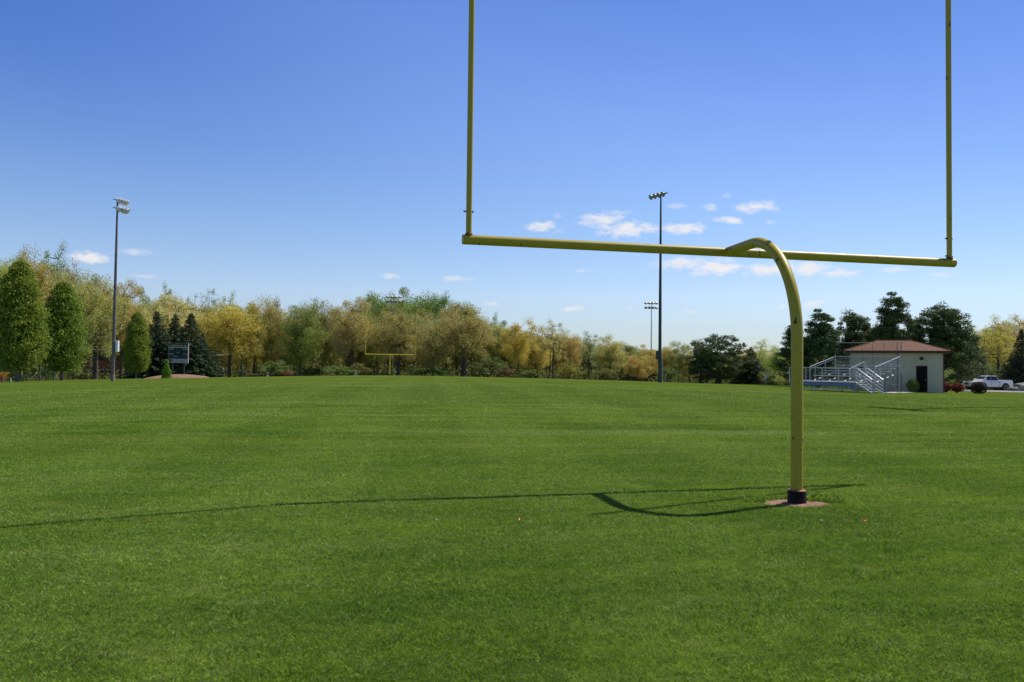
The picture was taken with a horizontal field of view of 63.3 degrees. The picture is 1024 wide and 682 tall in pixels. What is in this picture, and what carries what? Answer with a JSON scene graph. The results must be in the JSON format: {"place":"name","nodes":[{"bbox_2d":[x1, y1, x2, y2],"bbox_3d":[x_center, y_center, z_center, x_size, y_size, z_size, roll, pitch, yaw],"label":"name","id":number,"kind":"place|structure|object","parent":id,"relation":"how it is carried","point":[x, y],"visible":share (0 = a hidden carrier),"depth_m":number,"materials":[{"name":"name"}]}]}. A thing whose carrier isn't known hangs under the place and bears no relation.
{"place":"outdoors","nodes":[
{"label":"outdoors","id":0,"kind":"place"},
{"bbox_2d":[0,365,1023,681],"bbox_3d":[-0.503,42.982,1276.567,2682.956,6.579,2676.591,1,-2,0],"label":"field","id":1,"kind":"structure","parent":0,"point":[284,381],"depth_m":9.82,"materials":[{"name":"green plant"}]},
{"bbox_2d":[0,253,23,380],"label":"broadleaf tree","id":2,"kind":"object","parent":1,"relation":"on","point":[4,270],"visible":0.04,"depth_m":127.68,"materials":[{"name":"green plant"}]},
{"bbox_2d":[0,258,56,381],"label":"columnar maple","id":3,"kind":"object","parent":1,"relation":"on","point":[20,315],"visible":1,"depth_m":87.16,"materials":[{"name":"green plant"}]},
{"bbox_2d":[13,245,69,379],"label":"broadleaf tree","id":4,"kind":"object","parent":1,"relation":"on","point":[42,275],"visible":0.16,"depth_m":132.34,"materials":[{"name":"green plant"}]},
{"bbox_2d":[38,241,77,379],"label":"broadleaf tree","id":5,"kind":"object","parent":1,"relation":"on","point":[54,266],"visible":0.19,"depth_m":140.38,"materials":[{"name":"green plant"}]},
{"bbox_2d":[34,280,93,379],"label":"columnar maple","id":6,"kind":"object","parent":1,"relation":"on","point":[65,329],"visible":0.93,"depth_m":97.13,"materials":[{"name":"green plant"}]},
{"bbox_2d":[49,266,99,379],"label":"broadleaf tree","id":7,"kind":"object","parent":1,"relation":"on","point":[76,282],"visible":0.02,"depth_m":137.80,"materials":[{"name":"green plant"}]},
{"bbox_2d":[80,277,111,367],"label":"woodland tree","id":8,"kind":"object","parent":1,"relation":"on","point":[99,349],"visible":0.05,"depth_m":164.71,"materials":[{"name":"green plant"}]},
{"bbox_2d":[68,269,133,378],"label":"oak tree","id":9,"kind":"object","parent":1,"relation":"on","point":[96,317],"visible":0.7,"depth_m":127.19,"materials":[{"name":"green plant"}]},
{"bbox_2d":[84,351,126,378],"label":"brick house","id":10,"kind":"structure","parent":1,"relation":"on","point":[102,359],"depth_m":155.77,"materials":[{"name":"brick"}]},
{"bbox_2d":[111,198,129,380],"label":"floodlight pole","id":11,"kind":"object","parent":1,"relation":"on","point":[115,345],"visible":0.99,"depth_m":82.04,"materials":[{"name":"grey metal"}]},
{"bbox_2d":[101,279,150,377],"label":"oak tree","id":12,"kind":"object","parent":1,"relation":"on","point":[120,339],"visible":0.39,"depth_m":133.65,"materials":[{"name":"green plant"}]},
{"bbox_2d":[120,312,153,378],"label":"columnar maple","id":13,"kind":"object","parent":1,"relation":"on","point":[137,333],"visible":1,"depth_m":115.28,"materials":[{"name":"green plant"}]},
{"bbox_2d":[108,300,165,363],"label":"woodland tree","id":14,"kind":"object","parent":1,"relation":"on","point":[145,306],"visible":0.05,"depth_m":154.12,"materials":[{"name":"green plant"}]},
{"bbox_2d":[118,311,182,378],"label":"spruce","id":15,"kind":"object","parent":1,"relation":"on","point":[157,337],"visible":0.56,"depth_m":120.93,"materials":[{"name":"green plant"}]},
{"bbox_2d":[135,287,166,319],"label":"broadleaf tree","id":16,"kind":"object","parent":1,"relation":"on","point":[147,301],"visible":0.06,"depth_m":160.41,"materials":[{"name":"green plant"}]},
{"bbox_2d":[161,359,171,377],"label":"conical shrub","id":17,"kind":"object","parent":1,"relation":"on","point":[166,372],"visible":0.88,"depth_m":107.67,"materials":[{"name":"green plant"}]},
{"bbox_2d":[158,313,185,366],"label":"spruce","id":18,"kind":"object","parent":1,"relation":"on","point":[173,331],"visible":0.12,"depth_m":126.66,"materials":[{"name":"green plant"}]},
{"bbox_2d":[141,293,209,350],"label":"oak tree","id":19,"kind":"object","parent":1,"relation":"on","point":[171,314],"visible":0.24,"depth_m":141.46,"materials":[{"name":"yellow plant"}]},
{"bbox_2d":[144,374,209,378],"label":"mulch mound","id":20,"kind":"object","parent":1,"relation":"on","point":[184,376],"visible":0.64,"depth_m":110.11,"materials":[{"name":"soil"}]},
{"bbox_2d":[168,343,188,373],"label":"scoreboard","id":21,"kind":"object","parent":1,"relation":"on","point":[178,352],"visible":1,"depth_m":115.86,"materials":[{"name":"metal"}]},
{"bbox_2d":[150,312,226,376],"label":"spruce","id":22,"kind":"object","parent":1,"relation":"on","point":[195,350],"visible":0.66,"depth_m":122.20,"materials":[{"name":"green plant"}]},
{"bbox_2d":[188,332,219,376],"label":"spruce","id":23,"kind":"object","parent":1,"relation":"on","point":[203,335],"visible":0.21,"depth_m":124.55,"materials":[{"name":"green plant"}]},
{"bbox_2d":[197,299,239,371],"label":"woodland tree","id":24,"kind":"object","parent":1,"relation":"on","point":[225,352],"visible":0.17,"depth_m":154.76,"materials":[{"name":"green plant"}]},
{"bbox_2d":[192,303,267,376],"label":"broadleaf tree","id":25,"kind":"object","parent":1,"relation":"on","point":[231,335],"visible":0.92,"depth_m":138.70,"materials":[{"name":"yellow plant"}]},
{"bbox_2d":[234,293,283,376],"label":"broadleaf tree","id":26,"kind":"object","parent":1,"relation":"on","point":[253,345],"visible":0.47,"depth_m":142.99,"materials":[{"name":"green plant"}]},
{"bbox_2d":[255,295,296,375],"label":"broadleaf tree","id":27,"kind":"object","parent":1,"relation":"on","point":[271,344],"visible":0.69,"depth_m":145.15,"materials":[{"name":"green plant"}]},
{"bbox_2d":[258,360,293,375],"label":"shrub","id":28,"kind":"object","parent":1,"relation":"on","point":[272,367],"visible":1,"depth_m":127.17,"materials":[{"name":"green plant"}]},
{"bbox_2d":[274,300,329,375],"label":"broadleaf tree","id":29,"kind":"object","parent":1,"relation":"on","point":[305,337],"visible":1,"depth_m":140.82,"materials":[{"name":"green plant"}]},
{"bbox_2d":[295,366,324,375],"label":"shrub","id":30,"kind":"object","parent":1,"relation":"on","point":[309,371],"visible":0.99,"depth_m":135.35,"materials":[{"name":"green plant"}]},
{"bbox_2d":[308,299,341,366],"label":"broadleaf tree","id":31,"kind":"object","parent":1,"relation":"on","point":[325,345],"visible":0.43,"depth_m":149.52,"materials":[{"name":"green plant"}]},
{"bbox_2d":[322,366,353,375],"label":"shrub","id":32,"kind":"object","parent":1,"relation":"on","point":[342,370],"visible":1,"depth_m":129.08,"materials":[{"name":"green plant"}]},
{"bbox_2d":[325,297,378,374],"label":"oak tree","id":33,"kind":"object","parent":1,"relation":"on","point":[350,335],"visible":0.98,"depth_m":138.99,"materials":[{"name":"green plant"}]},
{"bbox_2d":[348,362,371,374],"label":"shrub","id":34,"kind":"object","parent":1,"relation":"on","point":[359,371],"visible":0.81,"depth_m":133.88,"materials":[{"name":"green plant"}]},
{"bbox_2d":[343,307,377,373],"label":"woodland tree","id":35,"kind":"object","parent":1,"relation":"on","point":[358,360],"visible":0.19,"depth_m":154.65,"materials":[{"name":"green plant"}]},
{"bbox_2d":[23,330,705,382],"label":"woodland stems","id":36,"kind":"object","parent":1,"relation":"on","point":[441,366],"visible":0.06,"depth_m":155.51,"materials":[{"name":"brown plant"}]},
{"bbox_2d":[342,291,394,323],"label":"broadleaf tree","id":37,"kind":"object","parent":1,"relation":"on","point":[368,301],"visible":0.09,"depth_m":224.61,"materials":[{"name":"green plant"}]},
{"bbox_2d":[358,309,390,374],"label":"woodland tree","id":38,"kind":"object","parent":1,"relation":"on","point":[381,314],"visible":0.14,"depth_m":155.48,"materials":[{"name":"green plant"}]},
{"bbox_2d":[361,314,393,374],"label":"broadleaf tree","id":39,"kind":"object","parent":1,"relation":"on","point":[374,350],"visible":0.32,"depth_m":145.38,"materials":[{"name":"green plant"}]},
{"bbox_2d":[359,308,405,373],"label":"woodland tree","id":40,"kind":"object","parent":1,"relation":"on","point":[387,362],"visible":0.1,"depth_m":154.72,"materials":[{"name":"green plant"}]},
{"bbox_2d":[367,290,406,321],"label":"broadleaf tree","id":41,"kind":"object","parent":1,"relation":"on","point":[379,307],"visible":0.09,"depth_m":230.93,"materials":[{"name":"green plant"}]},
{"bbox_2d":[365,322,415,373],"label":"goal post","id":42,"kind":"object","parent":1,"relation":"on","point":[388,354],"visible":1,"depth_m":118.67,"materials":[{"name":"metal"}]},
{"bbox_2d":[371,303,424,374],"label":"oak tree","id":43,"kind":"object","parent":1,"relation":"on","point":[395,335],"visible":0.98,"depth_m":140.58,"materials":[{"name":"green plant"}]},
{"bbox_2d":[382,287,433,326],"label":"broadleaf tree","id":44,"kind":"object","parent":1,"relation":"on","point":[406,309],"visible":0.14,"depth_m":228.59,"materials":[{"name":"green plant"}]},
{"bbox_2d":[394,307,432,375],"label":"woodland tree","id":45,"kind":"object","parent":1,"relation":"on","point":[419,321],"visible":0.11,"depth_m":154.86,"materials":[{"name":"green plant"}]},
{"bbox_2d":[406,366,433,375],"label":"shrub","id":46,"kind":"object","parent":1,"relation":"on","point":[419,371],"visible":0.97,"depth_m":131.50,"materials":[{"name":"green plant"}]},
{"bbox_2d":[411,288,440,316],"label":"broadleaf tree","id":47,"kind":"object","parent":1,"relation":"on","point":[421,302],"visible":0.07,"depth_m":233.03,"materials":[{"name":"green plant"}]},
{"bbox_2d":[413,319,451,375],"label":"broadleaf tree","id":48,"kind":"object","parent":1,"relation":"on","point":[425,349],"visible":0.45,"depth_m":142.91,"materials":[{"name":"green plant"}]},
{"bbox_2d":[429,367,451,375],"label":"shrub","id":49,"kind":"object","parent":1,"relation":"on","point":[442,371],"visible":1,"depth_m":130.65,"materials":[{"name":"green plant"}]},
{"bbox_2d":[425,307,457,367],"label":"woodland tree","id":50,"kind":"object","parent":1,"relation":"on","point":[445,364],"visible":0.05,"depth_m":165.11,"materials":[{"name":"green plant"}]},
{"bbox_2d":[420,290,463,321],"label":"broadleaf tree","id":51,"kind":"object","parent":1,"relation":"on","point":[442,300],"visible":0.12,"depth_m":226.77,"materials":[{"name":"green plant"}]},
{"bbox_2d":[418,303,498,376],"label":"oak tree","id":52,"kind":"object","parent":1,"relation":"on","point":[459,338],"visible":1,"depth_m":136.44,"materials":[{"name":"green plant"}]},
{"bbox_2d":[443,313,474,375],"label":"woodland tree","id":53,"kind":"object","parent":1,"relation":"on","point":[456,360],"visible":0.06,"depth_m":155.03,"materials":[{"name":"green plant"}]},
{"bbox_2d":[466,319,501,374],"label":"woodland tree","id":54,"kind":"object","parent":1,"relation":"on","point":[481,349],"visible":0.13,"depth_m":154.09,"materials":[{"name":"green plant"}]},
{"bbox_2d":[469,355,509,376],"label":"shrub","id":55,"kind":"object","parent":1,"relation":"on","point":[486,364],"visible":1,"depth_m":129.57,"materials":[{"name":"green plant"}]},
{"bbox_2d":[472,321,511,376],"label":"woodland tree","id":56,"kind":"object","parent":1,"relation":"on","point":[490,350],"visible":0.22,"depth_m":153.56,"materials":[{"name":"green plant"}]},
{"bbox_2d":[481,324,517,375],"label":"woodland tree","id":57,"kind":"object","parent":1,"relation":"on","point":[503,359],"visible":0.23,"depth_m":155.08,"materials":[{"name":"green plant"}]},
{"bbox_2d":[4,280,1012,389],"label":"shrubs","id":58,"kind":"object","parent":1,"relation":"on","point":[382,370],"visible":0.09,"depth_m":150.96,"materials":[{"name":"green plant"}]},
{"bbox_2d":[498,315,540,377],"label":"broadleaf tree","id":59,"kind":"object","parent":1,"relation":"on","point":[518,354],"visible":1,"depth_m":143.34,"materials":[{"name":"yellow plant"}]},
{"bbox_2d":[510,338,551,376],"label":"woodland tree","id":60,"kind":"object","parent":1,"relation":"on","point":[545,366],"visible":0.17,"depth_m":154.77,"materials":[{"name":"green plant"}]},
{"bbox_2d":[522,325,553,377],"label":"broadleaf tree","id":61,"kind":"object","parent":1,"relation":"on","point":[536,359],"visible":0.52,"depth_m":149.80,"materials":[{"name":"yellow plant"}]},
{"bbox_2d":[535,319,574,378],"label":"broadleaf tree","id":62,"kind":"object","parent":1,"relation":"on","point":[554,340],"visible":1,"depth_m":139.79,"materials":[{"name":"yellow plant"}]},
{"bbox_2d":[549,333,587,378],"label":"broadleaf tree","id":63,"kind":"object","parent":1,"relation":"on","point":[574,344],"visible":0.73,"depth_m":145.39,"materials":[{"name":"yellow plant"}]},
{"bbox_2d":[557,361,583,378],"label":"shrub","id":64,"kind":"object","parent":1,"relation":"on","point":[572,370],"visible":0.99,"depth_m":133.72,"materials":[{"name":"green plant"}]},
{"bbox_2d":[568,345,601,374],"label":"woodland tree","id":65,"kind":"object","parent":1,"relation":"on","point":[586,364],"visible":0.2,"depth_m":163.46,"materials":[{"name":"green plant"}]},
{"bbox_2d":[576,330,600,379],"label":"broadleaf tree","id":66,"kind":"object","parent":1,"relation":"on","point":[591,345],"visible":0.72,"depth_m":149.82,"materials":[{"name":"green plant"}]},
{"bbox_2d":[592,369,619,379],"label":"shrub","id":67,"kind":"object","parent":1,"relation":"on","point":[603,374],"visible":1,"depth_m":131.38,"materials":[{"name":"green plant"}]},
{"bbox_2d":[593,334,632,379],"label":"broadleaf tree","id":68,"kind":"object","parent":1,"relation":"on","point":[608,355],"visible":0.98,"depth_m":141.14,"materials":[{"name":"green plant"}]},
{"bbox_2d":[613,341,648,380],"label":"broadleaf tree","id":69,"kind":"object","parent":1,"relation":"on","point":[627,348],"visible":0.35,"depth_m":145.80,"materials":[{"name":"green plant"}]},
{"bbox_2d":[623,354,653,380],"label":"broadleaf tree","id":70,"kind":"object","parent":1,"relation":"on","point":[636,366],"visible":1,"depth_m":137.47,"materials":[{"name":"yellow plant"}]},
{"bbox_2d":[635,344,657,377],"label":"broadleaf tree","id":71,"kind":"object","parent":1,"relation":"on","point":[647,353],"visible":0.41,"depth_m":149.48,"materials":[{"name":"yellow plant"}]},
{"bbox_2d":[644,301,658,381],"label":"floodlight pole","id":72,"kind":"object","parent":1,"relation":"on","point":[651,303],"visible":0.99,"depth_m":149.99,"materials":[{"name":"metal"}]},
{"bbox_2d":[649,192,667,382],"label":"floodlight pole","id":73,"kind":"object","parent":1,"relation":"on","point":[659,357],"visible":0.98,"depth_m":79.02,"materials":[{"name":"metal"}]},
{"bbox_2d":[651,346,675,381],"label":"broadleaf tree","id":74,"kind":"object","parent":1,"relation":"on","point":[665,362],"visible":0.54,"depth_m":143.40,"materials":[{"name":"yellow plant"}]},
{"bbox_2d":[655,367,681,380],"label":"shrub","id":75,"kind":"object","parent":1,"relation":"on","point":[670,374],"visible":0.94,"depth_m":129.42,"materials":[{"name":"green plant"}]},
{"bbox_2d":[664,341,691,381],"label":"broadleaf tree","id":76,"kind":"object","parent":1,"relation":"on","point":[679,359],"visible":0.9,"depth_m":139.42,"materials":[{"name":"green plant"}]},
{"bbox_2d":[686,348,713,382],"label":"pine tree","id":77,"kind":"object","parent":1,"relation":"on","point":[700,377],"visible":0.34,"depth_m":113.65,"materials":[{"name":"green plant"}]},
{"bbox_2d":[462,0,956,503],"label":"goal post","id":78,"kind":"object","parent":1,"relation":"on","point":[796,492],"visible":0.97,"depth_m":10.65,"materials":[{"name":"yellow metal"}]},
{"bbox_2d":[683,333,756,383],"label":"pine tree","id":79,"kind":"object","parent":1,"relation":"on","point":[716,360],"visible":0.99,"depth_m":110.75,"materials":[{"name":"green plant"}]},
{"bbox_2d":[724,347,776,384],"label":"spruce","id":80,"kind":"object","parent":1,"relation":"on","point":[752,376],"visible":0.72,"depth_m":115.19,"materials":[{"name":"green plant"}]},
{"bbox_2d":[743,338,778,369],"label":"broadleaf tree","id":81,"kind":"object","parent":1,"relation":"on","point":[760,351],"visible":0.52,"depth_m":131.77,"materials":[{"name":"green plant"}]},
{"bbox_2d":[757,369,782,384],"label":"shrub","id":82,"kind":"object","parent":1,"relation":"on","point":[771,380],"visible":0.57,"depth_m":111.88,"materials":[{"name":"green plant"}]},
{"bbox_2d":[760,347,788,384],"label":"broadleaf tree","id":83,"kind":"object","parent":1,"relation":"on","point":[771,366],"visible":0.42,"depth_m":123.90,"materials":[{"name":"green plant"}]},
{"bbox_2d":[767,325,811,379],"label":"pine tree","id":84,"kind":"object","parent":1,"relation":"on","point":[785,352],"visible":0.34,"depth_m":99.55,"materials":[{"name":"green plant"}]},
{"bbox_2d":[764,499,827,506],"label":"soil","id":85,"kind":"structure","parent":1,"relation":"on","point":[783,502],"depth_m":9.22,"materials":[{"name":"soil"}]},
{"bbox_2d":[788,308,846,386],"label":"pine tree","id":86,"kind":"object","parent":1,"relation":"on","point":[816,344],"visible":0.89,"depth_m":97.02,"materials":[{"name":"green plant"}]},
{"bbox_2d":[789,354,900,393],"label":"bleachers","id":87,"kind":"object","parent":1,"relation":"on","point":[832,383],"visible":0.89,"depth_m":62.22,"materials":[{"name":"metal"}]},
{"bbox_2d":[827,308,872,380],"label":"pine tree","id":88,"kind":"object","parent":1,"relation":"on","point":[855,327],"visible":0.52,"depth_m":99.19,"materials":[{"name":"green plant"}]},
{"bbox_2d":[839,342,901,392],"bbox_3d":[28.009,2.145,64.971,4.665,4.082,0.056,-1,-2,40],"label":"backstop fence","id":89,"kind":"object","parent":1,"relation":"on","point":[897,362],"visible":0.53,"depth_m":64.70,"materials":[{"name":"grey"}]},
{"bbox_2d":[858,291,918,343],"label":"pine tree","id":90,"kind":"object","parent":1,"relation":"on","point":[890,329],"visible":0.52,"depth_m":95.16,"materials":[{"name":"green plant"}]},
{"bbox_2d":[843,340,952,392],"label":"field house","id":91,"kind":"structure","parent":1,"relation":"on","point":[923,364],"depth_m":68.22,"materials":[{"name":"beige"}]},
{"bbox_2d":[917,367,926,391],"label":"door","id":92,"kind":"structure","parent":91,"relation":"in","point":[921,371],"depth_m":67.70,"materials":[{"name":"black"}]},
{"bbox_2d":[906,379,919,391],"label":"clipped shrub","id":93,"kind":"object","parent":1,"relation":"on","point":[913,385],"visible":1,"depth_m":66.21,"materials":[{"name":"green plant"}]},
{"bbox_2d":[902,300,987,382],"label":"pine tree","id":94,"kind":"object","parent":1,"relation":"on","point":[946,330],"visible":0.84,"depth_m":96.44,"materials":[{"name":"green plant"}]},
{"bbox_2d":[950,383,964,392],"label":"shrub","id":95,"kind":"object","parent":1,"relation":"on","point":[957,387],"visible":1,"depth_m":71.64,"materials":[{"name":"red plant"}]},
{"bbox_2d":[948,342,994,382],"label":"pine tree","id":96,"kind":"object","parent":1,"relation":"on","point":[980,357],"visible":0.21,"depth_m":114.67,"materials":[{"name":"green plant"}]},
{"bbox_2d":[970,382,986,393],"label":"clipped shrub","id":97,"kind":"object","parent":1,"relation":"on","point":[978,387],"visible":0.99,"depth_m":74.62,"materials":[{"name":"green plant"}]},
{"bbox_2d":[966,323,995,370],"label":"broadleaf tree","id":98,"kind":"object","parent":1,"relation":"on","point":[985,346],"visible":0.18,"depth_m":131.01,"materials":[{"name":"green plant"}]},
{"bbox_2d":[972,329,1010,375],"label":"woodland tree","id":99,"kind":"object","parent":1,"relation":"on","point":[1001,361],"visible":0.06,"depth_m":136.11,"materials":[{"name":"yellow plant"}]},
{"bbox_2d":[977,314,1022,373],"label":"broadleaf tree","id":100,"kind":"object","parent":1,"relation":"on","point":[999,339],"visible":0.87,"depth_m":127.83,"materials":[{"name":"yellow plant"}]},
{"bbox_2d":[998,329,1023,390],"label":"spruce","id":101,"kind":"object","parent":1,"relation":"on","point":[1014,369],"visible":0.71,"depth_m":117.72,"materials":[{"name":"green plant"}]},
{"bbox_2d":[999,314,1023,361],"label":"broadleaf tree","id":102,"kind":"object","parent":1,"relation":"on","point":[1017,330],"visible":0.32,"depth_m":132.49,"materials":[{"name":"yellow plant"}]},
{"bbox_2d":[0,0,1023,366],"label":"sky","id":103,"kind":"structure","parent":0,"point":[294,151],"materials":[{"name":"blue"}]},
{"bbox_2d":[950,389,1023,392],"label":"road","id":104,"kind":"structure","parent":0,"point":[997,391],"depth_m":95.55,"materials":[{"name":"grey concrete"}]},
{"bbox_2d":[962,376,1012,390],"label":"pickup truck","id":105,"kind":"object","parent":104,"relation":"on","point":[994,382],"visible":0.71,"depth_m":107.13,"materials":[{"name":"white paint"}]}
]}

